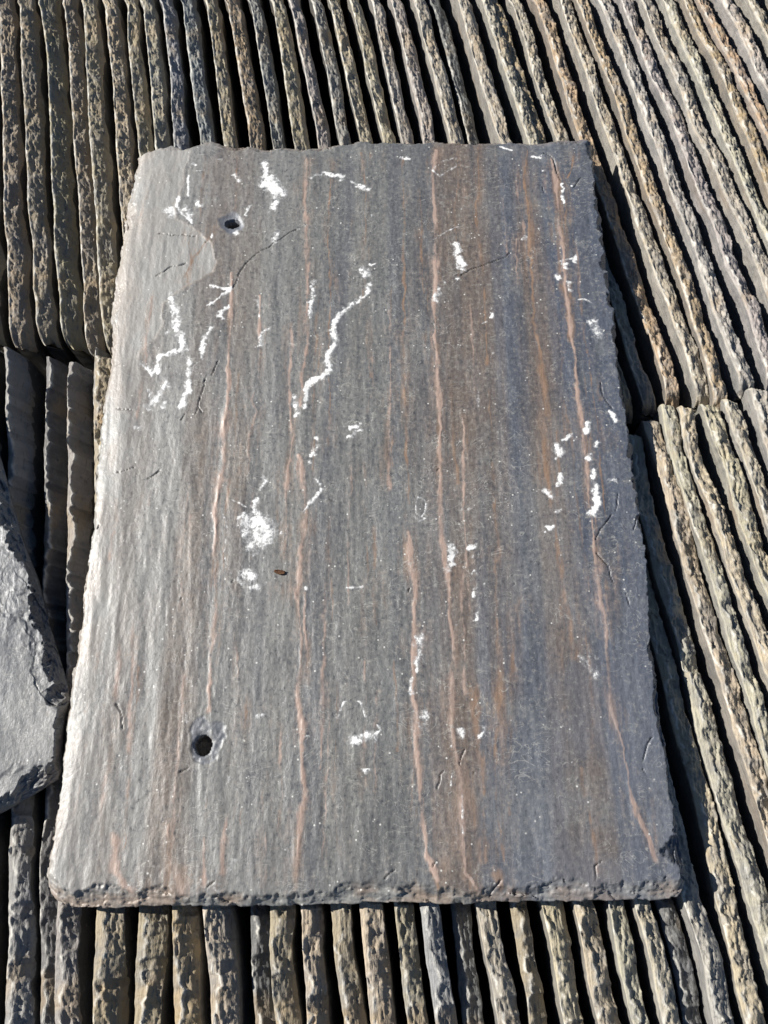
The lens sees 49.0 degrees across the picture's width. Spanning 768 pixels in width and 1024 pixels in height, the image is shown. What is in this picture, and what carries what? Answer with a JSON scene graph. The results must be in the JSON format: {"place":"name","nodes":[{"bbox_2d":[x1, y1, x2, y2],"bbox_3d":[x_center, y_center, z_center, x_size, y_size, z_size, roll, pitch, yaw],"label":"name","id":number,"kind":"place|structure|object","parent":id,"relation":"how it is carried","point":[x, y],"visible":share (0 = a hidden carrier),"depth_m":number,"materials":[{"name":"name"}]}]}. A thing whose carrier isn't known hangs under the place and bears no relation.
{"place":"outdoors","nodes":[
{"label":"outdoors","id":0,"kind":"place"},
{"bbox_2d":[261,0,457,1022],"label":"ground","id":1,"kind":"structure","parent":0,"point":[293,147],"depth_m":0.83,"materials":[{"name":"stone"}]},
{"bbox_2d":[0,357,11,1023],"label":"standing slate","id":2,"kind":"object","parent":1,"relation":"on","point":[5,823],"visible":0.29,"depth_m":0.42,"materials":[{"name":"grey stone"}]},
{"bbox_2d":[0,28,19,360],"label":"standing slate","id":3,"kind":"object","parent":1,"relation":"on","point":[6,340],"visible":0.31,"depth_m":0.55,"materials":[{"name":"grey stone"}]},
{"bbox_2d":[4,347,46,1023],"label":"standing slate","id":4,"kind":"object","parent":1,"relation":"on","point":[25,397],"visible":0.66,"depth_m":0.43,"materials":[{"name":"grey stone"}]},
{"bbox_2d":[0,456,70,813],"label":"roofing slate","id":5,"kind":"object","parent":4,"relation":"on","point":[35,698],"visible":1,"depth_m":0.43,"materials":[{"name":"grey stone"}]},
{"bbox_2d":[0,0,54,378],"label":"standing slate","id":6,"kind":"object","parent":1,"relation":"on","point":[28,342],"visible":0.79,"depth_m":0.57,"materials":[{"name":"grey stone"}]},
{"bbox_2d":[18,0,77,366],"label":"standing slate","id":7,"kind":"object","parent":1,"relation":"on","point":[38,143],"visible":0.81,"depth_m":0.57,"materials":[{"name":"grey stone"}]},
{"bbox_2d":[39,356,68,1023],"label":"standing slate","id":8,"kind":"object","parent":1,"relation":"on","point":[54,588],"visible":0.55,"depth_m":0.48,"materials":[{"name":"grey stone"}]},
{"bbox_2d":[38,0,94,371],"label":"standing slate","id":9,"kind":"object","parent":1,"relation":"on","point":[67,251],"visible":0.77,"depth_m":0.57,"materials":[{"name":"grey stone"}]},
{"bbox_2d":[54,362,96,1023],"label":"standing slate","id":10,"kind":"object","parent":1,"relation":"on","point":[75,951],"visible":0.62,"depth_m":0.46,"materials":[{"name":"grey stone"}]},
{"bbox_2d":[62,0,110,361],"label":"standing slate","id":11,"kind":"object","parent":1,"relation":"on","point":[74,18],"visible":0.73,"depth_m":0.57,"materials":[{"name":"grey stone"}]},
{"bbox_2d":[81,0,122,355],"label":"standing slate","id":12,"kind":"object","parent":1,"relation":"on","point":[105,175],"visible":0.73,"depth_m":0.58,"materials":[{"name":"grey stone"}]},
{"bbox_2d":[93,348,111,404],"bbox_3d":[-0.166,-0.024,0.583,0.013,0.174,0.106,-8,69,-2],"label":"standing slate","id":13,"kind":"object","parent":1,"relation":"on","point":[100,352],"visible":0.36,"depth_m":0.52,"materials":[{"name":"grey stone"}]},
{"bbox_2d":[93,355,138,1023],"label":"standing slate","id":14,"kind":"object","parent":1,"relation":"on","point":[116,932],"visible":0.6,"depth_m":0.40,"materials":[{"name":"grey stone"}]},
{"bbox_2d":[97,414,103,423],"bbox_3d":[-0.166,-0.054,0.496,0.005,0.004,0.007,-1,69,1],"label":"stone flake","id":15,"kind":"object","parent":14,"relation":"on","point":[100,421],"visible":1,"depth_m":0.50,"materials":[{"name":"beige stone"}]},
{"bbox_2d":[103,0,139,244],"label":"standing slate","id":16,"kind":"object","parent":1,"relation":"on","point":[127,149],"visible":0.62,"depth_m":0.60,"materials":[{"name":"grey stone"}]},
{"bbox_2d":[125,0,155,156],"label":"standing slate","id":17,"kind":"object","parent":1,"relation":"on","point":[139,66],"visible":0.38,"depth_m":0.61,"materials":[{"name":"grey stone"}]},
{"bbox_2d":[47,139,684,908],"bbox_3d":[-0.013,-0.031,0.476,0.308,0.012,0.462,-1,69,1],"label":"roofing slate","id":18,"kind":"object","parent":17,"relation":"on","point":[365,397],"visible":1,"depth_m":0.45,"materials":[{"name":"grey stone"}]},
{"bbox_2d":[274,569,284,574],"bbox_3d":[-0.055,0.032,0.446,0.006,0.002,0.003,-1,69,1],"label":"dry leaf scrap","id":19,"kind":"object","parent":18,"relation":"on","point":[278,571],"visible":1,"depth_m":0.45,"materials":[{"name":"brown plant"}]},
{"bbox_2d":[134,905,174,1023],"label":"standing slate","id":20,"kind":"object","parent":1,"relation":"on","point":[154,996],"visible":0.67,"depth_m":0.40,"materials":[{"name":"grey stone"}]},
{"bbox_2d":[140,0,173,149],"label":"standing slate","id":21,"kind":"object","parent":1,"relation":"on","point":[159,67],"visible":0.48,"depth_m":0.61,"materials":[{"name":"grey stone"}]},
{"bbox_2d":[160,0,200,149],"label":"standing slate","id":22,"kind":"object","parent":1,"relation":"on","point":[186,133],"visible":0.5,"depth_m":0.62,"materials":[{"name":"grey stone"}]},
{"bbox_2d":[172,905,211,1023],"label":"standing slate","id":23,"kind":"object","parent":1,"relation":"on","point":[192,990],"visible":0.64,"depth_m":0.40,"materials":[{"name":"grey stone"}]},
{"bbox_2d":[181,0,223,145],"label":"standing slate","id":24,"kind":"object","parent":1,"relation":"on","point":[201,60],"visible":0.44,"depth_m":0.62,"materials":[{"name":"grey stone"}]},
{"bbox_2d":[204,0,249,148],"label":"standing slate","id":25,"kind":"object","parent":1,"relation":"on","point":[234,126],"visible":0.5,"depth_m":0.62,"materials":[{"name":"grey stone"}]},
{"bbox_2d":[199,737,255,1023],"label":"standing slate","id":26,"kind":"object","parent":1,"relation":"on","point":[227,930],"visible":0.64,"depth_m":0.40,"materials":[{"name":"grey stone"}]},
{"bbox_2d":[225,0,272,150],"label":"standing slate","id":27,"kind":"object","parent":1,"relation":"on","point":[249,68],"visible":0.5,"depth_m":0.62,"materials":[{"name":"grey stone"}]},
{"bbox_2d":[251,905,275,1023],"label":"standing slate","id":28,"kind":"object","parent":1,"relation":"on","point":[261,972],"visible":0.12,"depth_m":0.40,"materials":[{"name":"grey stone"}]},
{"bbox_2d":[248,0,290,148],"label":"standing slate","id":29,"kind":"object","parent":1,"relation":"on","point":[280,136],"visible":0.42,"depth_m":0.61,"materials":[{"name":"grey stone"}]},
{"bbox_2d":[269,904,306,1023],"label":"standing slate","id":30,"kind":"object","parent":1,"relation":"on","point":[287,974],"visible":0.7,"depth_m":0.40,"materials":[{"name":"grey stone"}]},
{"bbox_2d":[269,0,311,150],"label":"standing slate","id":31,"kind":"object","parent":1,"relation":"on","point":[296,103],"visible":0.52,"depth_m":0.60,"materials":[{"name":"grey stone"}]},
{"bbox_2d":[287,0,331,148],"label":"standing slate","id":32,"kind":"object","parent":1,"relation":"on","point":[319,132],"visible":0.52,"depth_m":0.61,"materials":[{"name":"grey stone"}]},
{"bbox_2d":[300,903,343,1023],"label":"standing slate","id":33,"kind":"object","parent":1,"relation":"on","point":[323,1003],"visible":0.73,"depth_m":0.40,"materials":[{"name":"beige stone"}]},
{"bbox_2d":[302,0,350,145],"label":"standing slate","id":34,"kind":"object","parent":1,"relation":"on","point":[326,67],"visible":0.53,"depth_m":0.62,"materials":[{"name":"grey stone"}]},
{"bbox_2d":[321,0,372,143],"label":"standing slate","id":35,"kind":"object","parent":1,"relation":"on","point":[357,123],"visible":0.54,"depth_m":0.61,"materials":[{"name":"grey stone"}]},
{"bbox_2d":[330,903,370,1023],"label":"standing slate","id":36,"kind":"object","parent":1,"relation":"on","point":[349,955],"visible":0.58,"depth_m":0.39,"materials":[{"name":"grey stone"}]},
{"bbox_2d":[340,0,395,143],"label":"standing slate","id":37,"kind":"object","parent":1,"relation":"on","point":[360,42],"visible":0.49,"depth_m":0.62,"materials":[{"name":"grey stone"}]},
{"bbox_2d":[359,901,407,1023],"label":"standing slate","id":38,"kind":"object","parent":1,"relation":"on","point":[382,964],"visible":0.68,"depth_m":0.40,"materials":[{"name":"beige stone"}]},
{"bbox_2d":[359,0,413,143],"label":"standing slate","id":39,"kind":"object","parent":1,"relation":"on","point":[374,12],"visible":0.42,"depth_m":0.61,"materials":[{"name":"grey stone"}]},
{"bbox_2d":[379,0,434,143],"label":"standing slate","id":40,"kind":"object","parent":1,"relation":"on","point":[417,108],"visible":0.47,"depth_m":0.61,"materials":[{"name":"grey stone"}]},
{"bbox_2d":[394,902,435,1023],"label":"standing slate","id":41,"kind":"object","parent":1,"relation":"on","point":[419,1009],"visible":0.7,"depth_m":0.40,"materials":[{"name":"beige stone"}]},
{"bbox_2d":[400,0,464,143],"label":"standing slate","id":42,"kind":"object","parent":1,"relation":"on","point":[438,93],"visible":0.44,"depth_m":0.61,"materials":[{"name":"grey stone"}]},
{"bbox_2d":[419,902,457,1023],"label":"standing slate","id":43,"kind":"object","parent":1,"relation":"on","point":[444,1007],"visible":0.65,"depth_m":0.39,"materials":[{"name":"grey stone"}]},
{"bbox_2d":[425,0,478,144],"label":"standing slate","id":44,"kind":"object","parent":1,"relation":"on","point":[447,52],"visible":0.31,"depth_m":0.61,"materials":[{"name":"grey stone"}]},
{"bbox_2d":[444,902,483,1023],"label":"standing slate","id":45,"kind":"object","parent":1,"relation":"on","point":[465,987],"visible":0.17,"depth_m":0.40,"materials":[{"name":"grey stone"}]},
{"bbox_2d":[439,0,511,143],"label":"standing slate","id":46,"kind":"object","parent":1,"relation":"on","point":[487,109],"visible":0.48,"depth_m":0.61,"materials":[{"name":"grey stone"}]},
{"bbox_2d":[471,901,520,1023],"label":"standing slate","id":47,"kind":"object","parent":1,"relation":"on","point":[498,992],"visible":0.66,"depth_m":0.39,"materials":[{"name":"beige stone"}]},
{"bbox_2d":[469,0,538,144],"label":"standing slate","id":48,"kind":"object","parent":1,"relation":"on","point":[517,116],"visible":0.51,"depth_m":0.61,"materials":[{"name":"grey stone"}]},
{"bbox_2d":[496,901,546,1023],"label":"standing slate","id":49,"kind":"object","parent":1,"relation":"on","point":[516,935],"visible":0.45,"depth_m":0.40,"materials":[{"name":"beige stone"}]},
{"bbox_2d":[526,900,583,1023],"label":"standing slate","id":50,"kind":"object","parent":1,"relation":"on","point":[552,943],"visible":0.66,"depth_m":0.40,"materials":[{"name":"beige stone"}]},
{"bbox_2d":[491,0,632,428],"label":"standing slate","id":51,"kind":"object","parent":1,"relation":"on","point":[516,65],"visible":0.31,"depth_m":0.60,"materials":[{"name":"grey stone"}]},
{"bbox_2d":[497,0,655,434],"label":"standing slate","id":52,"kind":"object","parent":1,"relation":"on","point":[639,386],"visible":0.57,"depth_m":0.58,"materials":[{"name":"grey stone"}]},
{"bbox_2d":[563,900,620,1023],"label":"standing slate","id":53,"kind":"object","parent":1,"relation":"on","point":[596,1003],"visible":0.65,"depth_m":0.39,"materials":[{"name":"beige stone"}]},
{"bbox_2d":[519,0,679,409],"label":"standing slate","id":54,"kind":"object","parent":1,"relation":"on","point":[654,356],"visible":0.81,"depth_m":0.56,"materials":[{"name":"grey stone"}]},
{"bbox_2d":[592,900,649,1023],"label":"standing slate","id":55,"kind":"object","parent":1,"relation":"on","point":[617,940],"visible":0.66,"depth_m":0.39,"materials":[{"name":"beige stone"}]},
{"bbox_2d":[543,0,709,412],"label":"standing slate","id":56,"kind":"object","parent":1,"relation":"on","point":[680,344],"visible":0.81,"depth_m":0.56,"materials":[{"name":"grey stone"}]},
{"bbox_2d":[571,0,726,409],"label":"standing slate","id":57,"kind":"object","parent":1,"relation":"on","point":[617,105],"visible":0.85,"depth_m":0.56,"materials":[{"name":"grey stone"}]},
{"bbox_2d":[623,899,680,1023],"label":"standing slate","id":58,"kind":"object","parent":1,"relation":"on","point":[656,986],"visible":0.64,"depth_m":0.39,"materials":[{"name":"beige stone"}]},
{"bbox_2d":[587,0,754,405],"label":"standing slate","id":59,"kind":"object","parent":1,"relation":"on","point":[737,378],"visible":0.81,"depth_m":0.56,"materials":[{"name":"grey stone"}]},
{"bbox_2d":[650,897,701,1023],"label":"standing slate","id":60,"kind":"object","parent":1,"relation":"on","point":[666,916],"visible":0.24,"depth_m":0.40,"materials":[{"name":"grey stone"}]},
{"bbox_2d":[611,0,767,391],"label":"standing slate","id":61,"kind":"object","parent":1,"relation":"on","point":[743,307],"visible":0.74,"depth_m":0.55,"materials":[{"name":"grey stone"}]},
{"bbox_2d":[629,434,767,1023],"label":"standing slate","id":62,"kind":"object","parent":1,"relation":"on","point":[751,893],"visible":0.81,"depth_m":0.43,"materials":[{"name":"grey stone"}]},
{"bbox_2d":[666,757,733,1023],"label":"standing slate","id":63,"kind":"object","parent":1,"relation":"on","point":[704,953],"visible":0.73,"depth_m":0.40,"materials":[{"name":"grey stone"}]},
{"bbox_2d":[633,420,767,891],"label":"standing slate","id":64,"kind":"object","parent":1,"relation":"on","point":[743,758],"visible":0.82,"depth_m":0.45,"materials":[{"name":"grey stone"}]},
{"bbox_2d":[633,0,767,336],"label":"standing slate","id":65,"kind":"object","parent":1,"relation":"on","point":[750,256],"visible":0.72,"depth_m":0.57,"materials":[{"name":"grey stone"}]},
{"bbox_2d":[641,531,765,1023],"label":"standing slate","id":66,"kind":"object","parent":1,"relation":"on","point":[706,848],"visible":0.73,"depth_m":0.42,"materials":[{"name":"grey stone"}]},
{"bbox_2d":[651,0,767,257],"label":"standing slate","id":67,"kind":"object","parent":1,"relation":"on","point":[714,122],"visible":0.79,"depth_m":0.58,"materials":[{"name":"grey stone"}]},
{"bbox_2d":[652,404,767,783],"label":"standing slate","id":68,"kind":"object","parent":1,"relation":"on","point":[728,626],"visible":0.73,"depth_m":0.45,"materials":[{"name":"grey stone"}]},
{"bbox_2d":[673,0,767,212],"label":"standing slate","id":69,"kind":"object","parent":1,"relation":"on","point":[739,122],"visible":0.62,"depth_m":0.59,"materials":[{"name":"grey stone"}]},
{"bbox_2d":[675,405,767,717],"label":"standing slate","id":70,"kind":"object","parent":1,"relation":"on","point":[745,605],"visible":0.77,"depth_m":0.46,"materials":[{"name":"grey stone"}]},
{"bbox_2d":[692,0,767,159],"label":"standing slate","id":71,"kind":"object","parent":1,"relation":"on","point":[753,107],"visible":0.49,"depth_m":0.59,"materials":[{"name":"grey stone"}]},
{"bbox_2d":[694,404,767,630],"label":"standing slate","id":72,"kind":"object","parent":1,"relation":"on","point":[721,463],"visible":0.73,"depth_m":0.47,"materials":[{"name":"grey stone"}]},
{"bbox_2d":[706,0,767,115],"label":"standing slate","id":73,"kind":"object","parent":1,"relation":"on","point":[733,24],"visible":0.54,"depth_m":0.61,"materials":[{"name":"grey stone"}]},
{"bbox_2d":[720,399,767,554],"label":"standing slate","id":74,"kind":"object","parent":1,"relation":"on","point":[737,431],"visible":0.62,"depth_m":0.48,"materials":[{"name":"grey stone"}]},
{"bbox_2d":[732,0,767,69],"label":"standing slate","id":75,"kind":"object","parent":1,"relation":"on","point":[753,14],"visible":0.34,"depth_m":0.62,"materials":[{"name":"grey stone"}]},
{"bbox_2d":[738,388,767,489],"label":"standing slate","id":76,"kind":"object","parent":1,"relation":"on","point":[753,406],"visible":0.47,"depth_m":0.49,"materials":[{"name":"grey stone"}]},
{"bbox_2d":[756,0,767,19],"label":"standing slate","id":77,"kind":"object","parent":1,"relation":"on","point":[763,4],"visible":0.01,"depth_m":0.64,"materials":[{"name":"grey stone"}]}
]}

